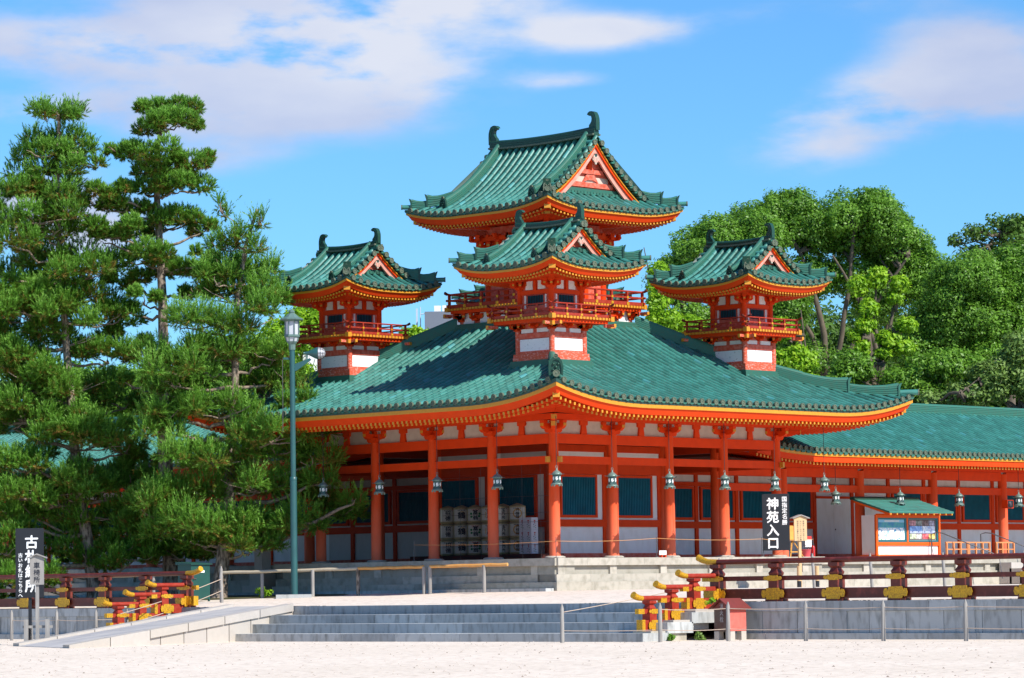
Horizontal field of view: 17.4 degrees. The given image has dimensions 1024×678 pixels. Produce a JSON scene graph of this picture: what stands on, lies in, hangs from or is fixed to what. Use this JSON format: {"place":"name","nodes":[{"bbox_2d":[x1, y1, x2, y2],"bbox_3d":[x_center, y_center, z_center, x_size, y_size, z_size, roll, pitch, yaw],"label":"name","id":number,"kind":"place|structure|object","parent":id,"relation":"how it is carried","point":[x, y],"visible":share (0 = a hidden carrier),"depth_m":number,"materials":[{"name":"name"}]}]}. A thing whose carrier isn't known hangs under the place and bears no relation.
{"place":"outdoors","nodes":[
{"label":"outdoors","id":0,"kind":"place"},
{"bbox_2d":[0,584,1020,608],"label":"terrace","id":1,"kind":"structure","parent":0,"point":[594,596],"depth_m":108.52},
{"bbox_2d":[31,328,249,417],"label":"broadleaf tree","id":2,"kind":"object","parent":1,"relation":"on","point":[85,397],"visible":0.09,"depth_m":168.16,"materials":[{"name":"green plant"}]},
{"bbox_2d":[5,594,347,599],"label":"moss bed","id":3,"kind":"object","parent":1,"relation":"on","point":[243,596],"visible":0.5,"depth_m":120.89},
{"bbox_2d":[0,92,162,608],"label":"pine tree","id":4,"kind":"object","parent":3,"relation":"on","point":[41,295],"visible":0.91,"depth_m":124.93,"materials":[{"name":"green plant"}]},
{"bbox_2d":[80,91,220,593],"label":"pine tree","id":5,"kind":"object","parent":3,"relation":"on","point":[160,176],"visible":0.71,"depth_m":125.50,"materials":[{"name":"green plant"}]},
{"bbox_2d":[123,182,372,597],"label":"pine tree","id":6,"kind":"object","parent":3,"relation":"on","point":[224,530],"visible":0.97,"depth_m":121.34,"materials":[{"name":"green plant"}]},
{"bbox_2d":[112,563,508,597],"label":"bamboo fence","id":7,"kind":"object","parent":3,"relation":"on","point":[358,569],"visible":0.77,"depth_m":117.37,"materials":[{"name":"grey wood"}]},
{"bbox_2d":[175,562,211,600],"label":"utility cabinet","id":8,"kind":"object","parent":1,"relation":"on","point":[202,578],"visible":0.5,"depth_m":117.23,"materials":[{"name":"teal"}]},
{"bbox_2d":[0,404,430,595],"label":"corridor building","id":9,"kind":"structure","parent":1,"relation":"on","point":[406,517],"depth_m":131.29,"materials":[{"name":"tile"}]},
{"bbox_2d":[355,491,391,525],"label":"lattice window","id":10,"kind":"structure","parent":9,"relation":"in","point":[388,494],"depth_m":130.52,"materials":[{"name":"teal"}]},
{"bbox_2d":[397,489,427,523],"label":"lattice window","id":11,"kind":"structure","parent":9,"relation":"in","point":[412,505],"depth_m":129.47,"materials":[{"name":"teal"}]},
{"bbox_2d":[242,546,275,592],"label":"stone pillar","id":12,"kind":"structure","parent":1,"relation":"on","point":[263,562],"depth_m":126.49,"materials":[{"name":"stone"}]},
{"bbox_2d":[239,306,318,391],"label":"broadleaf tree","id":13,"kind":"object","parent":1,"relation":"on","point":[309,316],"visible":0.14,"depth_m":172.37,"materials":[{"name":"green plant"}]},
{"bbox_2d":[276,309,325,598],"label":"street lamp","id":14,"kind":"object","parent":1,"relation":"on","point":[291,319],"visible":0.99,"depth_m":118.29,"materials":[{"name":"green metal"}]},
{"bbox_2d":[390,324,428,344],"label":"broadleaf tree","id":15,"kind":"object","parent":1,"relation":"on","point":[414,330],"visible":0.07,"depth_m":179.71,"materials":[{"name":"green plant"}]},
{"bbox_2d":[416,305,459,328],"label":"grey office block","id":16,"kind":"structure","parent":1,"relation":"on","point":[434,318],"depth_m":225.96,"materials":[{"name":"white"}]},
{"bbox_2d":[7,111,918,597],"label":"shrine pavilion","id":17,"kind":"structure","parent":1,"relation":"on","point":[523,353],"depth_m":121.85,"materials":[{"name":"wood"}]},
{"bbox_2d":[316,469,330,496],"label":"hanging lantern","id":18,"kind":"object","parent":17,"relation":"hanging from","point":[323,485],"visible":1,"depth_m":120.39,"materials":[{"name":"grey metal"}]},
{"bbox_2d":[373,459,384,494],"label":"hanging lantern","id":19,"kind":"object","parent":17,"relation":"hanging from","point":[379,482],"visible":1,"depth_m":118.35,"materials":[{"name":"grey metal"}]},
{"bbox_2d":[430,424,443,491],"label":"hanging lantern","id":20,"kind":"object","parent":17,"relation":"hanging from","point":[436,480],"visible":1,"depth_m":116.33,"materials":[{"name":"grey metal"}]},
{"bbox_2d":[440,477,478,508],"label":"lattice window","id":21,"kind":"structure","parent":17,"relation":"in","point":[460,490],"depth_m":123.46,"materials":[{"name":"teal"}]},
{"bbox_2d":[410,553,563,560],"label":"display plinth","id":22,"kind":"structure","parent":17,"relation":"on","point":[478,557],"depth_m":120.28,"materials":[{"name":"stone"}]},
{"bbox_2d":[440,540,454,555],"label":"sake barrel","id":23,"kind":"object","parent":22,"relation":"on","point":[446,547],"visible":1,"depth_m":122.10,"materials":[{"name":"wicker"}]},
{"bbox_2d":[440,524,454,539],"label":"sake barrel","id":24,"kind":"object","parent":23,"relation":"on","point":[446,531],"visible":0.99,"depth_m":122.14,"materials":[{"name":"wicker"}]},
{"bbox_2d":[440,506,454,523],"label":"sake barrel","id":25,"kind":"object","parent":24,"relation":"on","point":[446,512],"visible":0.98,"depth_m":122.19,"materials":[{"name":"wicker"}]},
{"bbox_2d":[454,540,467,555],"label":"sake barrel","id":26,"kind":"object","parent":22,"relation":"on","point":[457,548],"visible":0.78,"depth_m":121.61,"materials":[{"name":"wicker"}]},
{"bbox_2d":[453,523,467,539],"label":"sake barrel","id":27,"kind":"object","parent":26,"relation":"on","point":[459,528],"visible":0.9,"depth_m":121.65,"materials":[{"name":"wicker"}]},
{"bbox_2d":[453,505,467,523],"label":"sake barrel","id":28,"kind":"object","parent":27,"relation":"on","point":[461,511],"visible":0.93,"depth_m":121.69,"materials":[{"name":"wicker"}]},
{"bbox_2d":[467,539,481,554],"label":"sake barrel","id":29,"kind":"object","parent":22,"relation":"on","point":[474,550],"visible":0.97,"depth_m":121.11,"materials":[{"name":"wicker"}]},
{"bbox_2d":[467,523,481,538],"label":"sake barrel","id":30,"kind":"object","parent":29,"relation":"on","point":[473,530],"visible":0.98,"depth_m":121.15,"materials":[{"name":"wicker"}]},
{"bbox_2d":[467,505,481,522],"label":"sake barrel","id":31,"kind":"object","parent":30,"relation":"on","point":[473,511],"visible":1,"depth_m":121.20,"materials":[{"name":"wicker"}]},
{"bbox_2d":[481,539,487,554],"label":"sake barrel","id":32,"kind":"object","parent":22,"relation":"on","point":[484,548],"visible":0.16,"depth_m":120.64,"materials":[{"name":"wicker"}]},
{"bbox_2d":[481,523,487,538],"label":"sake barrel","id":33,"kind":"object","parent":32,"relation":"on","point":[484,531],"visible":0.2,"depth_m":120.68,"materials":[{"name":"wicker"}]},
{"bbox_2d":[481,505,487,522],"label":"sake barrel","id":34,"kind":"object","parent":33,"relation":"on","point":[484,510],"visible":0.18,"depth_m":120.73,"materials":[{"name":"wicker"}]},
{"bbox_2d":[499,538,509,553],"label":"sake barrel","id":35,"kind":"object","parent":22,"relation":"on","point":[503,549],"visible":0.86,"depth_m":120.10,"materials":[{"name":"wicker"}]},
{"bbox_2d":[499,522,509,537],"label":"sake barrel","id":36,"kind":"object","parent":35,"relation":"on","point":[503,529],"visible":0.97,"depth_m":120.15,"materials":[{"name":"wicker"}]},
{"bbox_2d":[498,504,509,521],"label":"sake barrel","id":37,"kind":"object","parent":36,"relation":"on","point":[502,510],"visible":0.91,"depth_m":120.20,"materials":[{"name":"wicker"}]},
{"bbox_2d":[509,538,519,553],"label":"sake barrel","id":38,"kind":"object","parent":22,"relation":"on","point":[514,548],"visible":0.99,"depth_m":119.62,"materials":[{"name":"wicker"}]},
{"bbox_2d":[509,522,518,537],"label":"sake barrel","id":39,"kind":"object","parent":38,"relation":"on","point":[513,530],"visible":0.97,"depth_m":119.67,"materials":[{"name":"wicker"}]},
{"bbox_2d":[509,503,525,521],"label":"sake barrel","id":40,"kind":"object","parent":39,"relation":"on","point":[518,510],"visible":1,"depth_m":119.73,"materials":[{"name":"wicker"}]},
{"bbox_2d":[526,542,537,553],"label":"sake carton","id":41,"kind":"object","parent":22,"relation":"on","point":[531,548],"visible":0.97,"depth_m":118.79,"materials":[{"name":"white"}]},
{"bbox_2d":[525,529,537,541],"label":"sake carton","id":42,"kind":"object","parent":41,"relation":"on","point":[531,535],"visible":1,"depth_m":118.83,"materials":[{"name":"white"}]},
{"bbox_2d":[525,517,537,529],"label":"sake carton","id":43,"kind":"object","parent":42,"relation":"on","point":[531,523],"visible":1,"depth_m":118.87,"materials":[{"name":"white"}]},
{"bbox_2d":[445,465,548,559],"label":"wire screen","id":44,"kind":"object","parent":17,"relation":"on","point":[460,546],"visible":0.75,"depth_m":118.84,"materials":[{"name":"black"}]},
{"bbox_2d":[490,420,504,489],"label":"hanging lantern","id":45,"kind":"object","parent":17,"relation":"hanging from","point":[497,477],"visible":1,"depth_m":114.28,"materials":[{"name":"grey metal"}]},
{"bbox_2d":[498,475,537,516],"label":"lattice window","id":46,"kind":"structure","parent":17,"relation":"in","point":[515,486],"depth_m":121.22,"materials":[{"name":"teal"}]},
{"bbox_2d":[550,416,562,485],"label":"hanging lantern","id":47,"kind":"object","parent":17,"relation":"hanging from","point":[556,474],"visible":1,"depth_m":112.21,"materials":[{"name":"grey metal"}]},
{"bbox_2d":[559,474,597,517],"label":"lattice window","id":48,"kind":"structure","parent":17,"relation":"in","point":[578,492],"depth_m":121.22,"materials":[{"name":"teal"}]},
{"bbox_2d":[606,419,619,487],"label":"hanging lantern","id":49,"kind":"object","parent":17,"relation":"hanging from","point":[612,476],"visible":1,"depth_m":114.31,"materials":[{"name":"grey metal"}]},
{"bbox_2d":[618,475,652,517],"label":"lattice window","id":50,"kind":"structure","parent":17,"relation":"in","point":[635,493],"depth_m":123.36,"materials":[{"name":"teal"}]},
{"bbox_2d":[663,421,674,488],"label":"hanging lantern","id":51,"kind":"object","parent":17,"relation":"hanging from","point":[669,476],"visible":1,"depth_m":116.40,"materials":[{"name":"grey metal"}]},
{"bbox_2d":[717,423,730,489],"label":"hanging lantern","id":52,"kind":"object","parent":17,"relation":"hanging from","point":[724,478],"visible":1,"depth_m":118.51,"materials":[{"name":"grey metal"}]},
{"bbox_2d":[767,425,780,490],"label":"hanging lantern","id":53,"kind":"object","parent":17,"relation":"hanging from","point":[774,479],"visible":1,"depth_m":120.47,"materials":[{"name":"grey metal"}]},
{"bbox_2d":[762,494,789,555],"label":"entrance sign","id":54,"kind":"object","parent":17,"relation":"on","point":[775,521],"visible":1,"depth_m":123.11,"materials":[{"name":"black paint"}]},
{"bbox_2d":[817,431,830,491],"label":"hanging lantern","id":55,"kind":"object","parent":17,"relation":"hanging from","point":[823,480],"visible":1,"depth_m":122.49,"materials":[{"name":"grey metal"}]},
{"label":"rope stanchion","id":56,"kind":"object","parent":17,"relation":"on","visible":0},
{"bbox_2d":[472,538,812,544],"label":"rope","id":57,"kind":"object","parent":56,"relation":"attached to","point":[621,540],"visible":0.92,"depth_m":117.22,"materials":[{"name":"beige"}]},
{"bbox_2d":[644,248,705,332],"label":"young tree","id":58,"kind":"object","parent":1,"relation":"on","point":[657,303],"visible":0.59,"depth_m":160.29,"materials":[{"name":"green plant"}]},
{"bbox_2d":[641,206,815,345],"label":"camphor tree","id":59,"kind":"object","parent":1,"relation":"on","point":[688,247],"visible":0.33,"depth_m":165.52,"materials":[{"name":"green plant"}]},
{"bbox_2d":[773,310,820,375],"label":"young tree","id":60,"kind":"object","parent":1,"relation":"on","point":[799,357],"visible":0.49,"depth_m":155.10,"materials":[{"name":"green plant"}]},
{"bbox_2d":[790,515,809,580],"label":"wooden notice post","id":61,"kind":"object","parent":1,"relation":"on","point":[800,527],"visible":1,"depth_m":119.24,"materials":[{"name":"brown wood"}]},
{"bbox_2d":[726,183,949,384],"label":"camphor tree","id":62,"kind":"object","parent":1,"relation":"on","point":[872,227],"visible":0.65,"depth_m":169.15,"materials":[{"name":"green plant"}]},
{"bbox_2d":[662,400,1023,585],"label":"corridor building","id":63,"kind":"structure","parent":1,"relation":"on","point":[929,450],"depth_m":134.95,"materials":[{"name":"tile"}]},
{"bbox_2d":[674,486,694,519],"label":"lattice window","id":64,"kind":"structure","parent":63,"relation":"in","point":[684,495],"depth_m":129.82,"materials":[{"name":"teal"}]},
{"bbox_2d":[699,486,734,519],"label":"lattice window","id":65,"kind":"structure","parent":63,"relation":"in","point":[704,492],"depth_m":130.81,"materials":[{"name":"teal"}]},
{"bbox_2d":[739,491,771,520],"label":"lattice window","id":66,"kind":"structure","parent":63,"relation":"in","point":[750,502],"depth_m":132.67,"materials":[{"name":"teal"}]},
{"bbox_2d":[787,492,812,520],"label":"lattice window","id":67,"kind":"structure","parent":63,"relation":"in","point":[800,503],"depth_m":134.90,"materials":[{"name":"teal"}]},
{"bbox_2d":[816,496,851,553],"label":"plank door","id":68,"kind":"structure","parent":63,"relation":"in","point":[833,521],"depth_m":136.35,"materials":[{"name":"white paint"}]},
{"bbox_2d":[831,473,840,504],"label":"hanging lantern","id":69,"kind":"object","parent":63,"relation":"hanging from","point":[835,494],"visible":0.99,"depth_m":130.04,"materials":[{"name":"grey metal"}]},
{"bbox_2d":[854,503,881,553],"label":"plank door","id":70,"kind":"structure","parent":63,"relation":"in","point":[868,511],"depth_m":138.03,"materials":[{"name":"white paint"}]},
{"bbox_2d":[894,467,905,504],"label":"hanging lantern","id":71,"kind":"object","parent":63,"relation":"hanging from","point":[900,495],"visible":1,"depth_m":132.94,"materials":[{"name":"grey metal"}]},
{"bbox_2d":[850,496,953,555],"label":"kiosk","id":72,"kind":"object","parent":63,"relation":"on","point":[892,529],"visible":0.95,"depth_m":132.66,"materials":[{"name":"white paint"}]},
{"bbox_2d":[878,518,937,541],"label":"window frame","id":73,"kind":"structure","parent":72,"relation":"in","point":[936,519],"depth_m":133.00,"materials":[{"name":"teal"}]},
{"bbox_2d":[926,494,957,521],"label":"lattice window","id":74,"kind":"structure","parent":63,"relation":"in","point":[946,501],"depth_m":141.85,"materials":[{"name":"teal"}]},
{"bbox_2d":[945,542,968,554],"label":"wooden barrier","id":75,"kind":"object","parent":63,"relation":"on","point":[953,549],"visible":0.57,"depth_m":133.73,"materials":[{"name":"orange wood"}]},
{"bbox_2d":[954,468,963,505],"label":"hanging lantern","id":76,"kind":"object","parent":63,"relation":"hanging from","point":[959,497],"visible":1,"depth_m":135.71,"materials":[{"name":"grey metal"}]},
{"bbox_2d":[961,495,991,521],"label":"lattice window","id":77,"kind":"structure","parent":63,"relation":"in","point":[976,508],"depth_m":143.32,"materials":[{"name":"teal"}]},
{"bbox_2d":[969,542,990,553],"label":"wooden barrier","id":78,"kind":"object","parent":63,"relation":"on","point":[982,547],"visible":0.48,"depth_m":135.37,"materials":[{"name":"orange wood"}]},
{"bbox_2d":[995,542,1014,552],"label":"wooden barrier","id":79,"kind":"object","parent":63,"relation":"on","point":[1002,549],"visible":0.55,"depth_m":136.54,"materials":[{"name":"orange wood"}]},
{"bbox_2d":[994,495,1023,522],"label":"lattice window","id":80,"kind":"structure","parent":63,"relation":"in","point":[1016,514],"depth_m":145.22,"materials":[{"name":"teal"}]},
{"bbox_2d":[845,265,918,384],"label":"pollarded tree","id":81,"kind":"object","parent":1,"relation":"on","point":[889,342],"visible":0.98,"depth_m":157.59,"materials":[{"name":"green plant"}]},
{"bbox_2d":[817,344,991,404],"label":"maple tree","id":82,"kind":"object","parent":1,"relation":"on","point":[939,369],"visible":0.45,"depth_m":155.47,"materials":[{"name":"green plant"}]},
{"bbox_2d":[888,240,1023,384],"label":"camphor tree","id":83,"kind":"object","parent":1,"relation":"on","point":[974,304],"visible":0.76,"depth_m":162.30,"materials":[{"name":"green plant"}]},
{"bbox_2d":[917,328,1023,407],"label":"weeping tree","id":84,"kind":"object","parent":1,"relation":"on","point":[1000,379],"visible":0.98,"depth_m":152.92,"materials":[{"name":"green plant"}]},
{"bbox_2d":[947,212,1023,407],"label":"feathery tree","id":85,"kind":"object","parent":1,"relation":"on","point":[1010,228],"visible":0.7,"depth_m":180.62,"materials":[{"name":"green plant"}]},
{"bbox_2d":[0,599,1023,677],"bbox_3d":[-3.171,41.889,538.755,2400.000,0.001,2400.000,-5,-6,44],"label":"ground","id":86,"kind":"structure","parent":0,"point":[481,660],"depth_m":70.29,"materials":[{"name":"gravel"}]},
{"bbox_2d":[15,528,43,639],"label":"talisman return sign","id":87,"kind":"object","parent":86,"relation":"on","point":[29,542],"visible":0.8,"depth_m":102.21,"materials":[{"name":"black paint"}]},
{"bbox_2d":[23,553,52,640],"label":"wooden notice post","id":88,"kind":"object","parent":86,"relation":"on","point":[36,570],"visible":1,"depth_m":100.55,"materials":[{"name":"grey wood"}]},
{"bbox_2d":[0,608,175,638],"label":"terrace wall","id":89,"kind":"structure","parent":86,"relation":"on","point":[64,627],"depth_m":114.65,"materials":[{"name":"grey stone"}]},
{"bbox_2d":[0,566,202,625],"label":"terrace railing","id":90,"kind":"object","parent":89,"relation":"on","point":[146,596],"visible":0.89,"depth_m":111.67,"materials":[{"name":"red paint"}]},
{"bbox_2d":[13,604,293,647],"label":"access ramp","id":91,"kind":"structure","parent":86,"relation":"on","point":[225,623],"depth_m":101.47,"materials":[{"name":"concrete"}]},
{"bbox_2d":[148,602,714,641],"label":"stone stairs","id":92,"kind":"structure","parent":86,"relation":"on","point":[478,623],"depth_m":98.31,"materials":[{"name":"grey stone"}]},
{"bbox_2d":[0,639,1023,677],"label":"loose pebbles","id":93,"kind":"object","parent":86,"relation":"on","point":[520,657],"visible":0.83,"depth_m":72.53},
{"bbox_2d":[43,298,1023,608],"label":"distant woodland","id":94,"kind":"object","parent":86,"relation":"on","point":[831,324],"visible":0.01,"depth_m":197.16,"materials":[{"name":"green plant"}]},
{"bbox_2d":[560,604,564,642],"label":"rope post","id":95,"kind":"object","parent":86,"relation":"on","point":[561,624],"visible":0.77,"depth_m":91.44,"materials":[{"name":"metal"}]},
{"bbox_2d":[658,603,662,641],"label":"rope post","id":96,"kind":"object","parent":86,"relation":"on","point":[660,638],"visible":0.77,"depth_m":90.28,"materials":[{"name":"metal"}]},
{"bbox_2d":[662,606,993,609],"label":"rope","id":97,"kind":"object","parent":96,"relation":"attached to","point":[843,608],"visible":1,"depth_m":87.91,"materials":[{"name":"beige"}]},
{"bbox_2d":[633,609,713,640],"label":"stair side blocks","id":98,"kind":"structure","parent":86,"relation":"on","point":[681,636],"depth_m":92.50,"materials":[{"name":"stone"}]},
{"bbox_2d":[726,602,730,640],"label":"rope post","id":99,"kind":"object","parent":86,"relation":"on","point":[728,635],"visible":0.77,"depth_m":90.30,"materials":[{"name":"metal"}]},
{"bbox_2d":[708,598,750,639],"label":"red offering box","id":100,"kind":"object","parent":86,"relation":"on","point":[737,618],"visible":0.95,"depth_m":92.31,"materials":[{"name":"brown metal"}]},
{"bbox_2d":[803,601,807,640],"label":"rope post","id":101,"kind":"object","parent":86,"relation":"on","point":[805,614],"visible":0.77,"depth_m":88.81,"materials":[{"name":"metal"}]},
{"bbox_2d":[735,599,1023,638],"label":"terrace wall","id":102,"kind":"structure","parent":86,"relation":"on","point":[1008,614],"depth_m":89.62,"materials":[{"name":"grey stone"}]},
{"bbox_2d":[630,553,1023,630],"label":"terrace railing","id":103,"kind":"object","parent":102,"relation":"on","point":[962,588],"visible":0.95,"depth_m":91.40,"materials":[{"name":"red paint"}]},
{"bbox_2d":[881,600,885,640],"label":"rope post","id":104,"kind":"object","parent":86,"relation":"on","point":[883,632],"visible":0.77,"depth_m":87.00,"materials":[{"name":"metal"}]},
{"bbox_2d":[666,628,1005,630],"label":"rope","id":105,"kind":"object","parent":104,"relation":"attached to","point":[835,629],"visible":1,"depth_m":88.11,"materials":[{"name":"beige"}]},
{"bbox_2d":[963,599,967,640],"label":"rope post","id":106,"kind":"object","parent":86,"relation":"on","point":[965,615],"visible":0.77,"depth_m":85.15,"materials":[{"name":"metal"}]},
{"bbox_2d":[0,0,1023,379],"label":"sky","id":107,"kind":"structure","parent":0,"point":[341,114],"materials":[{"name":"blue"}]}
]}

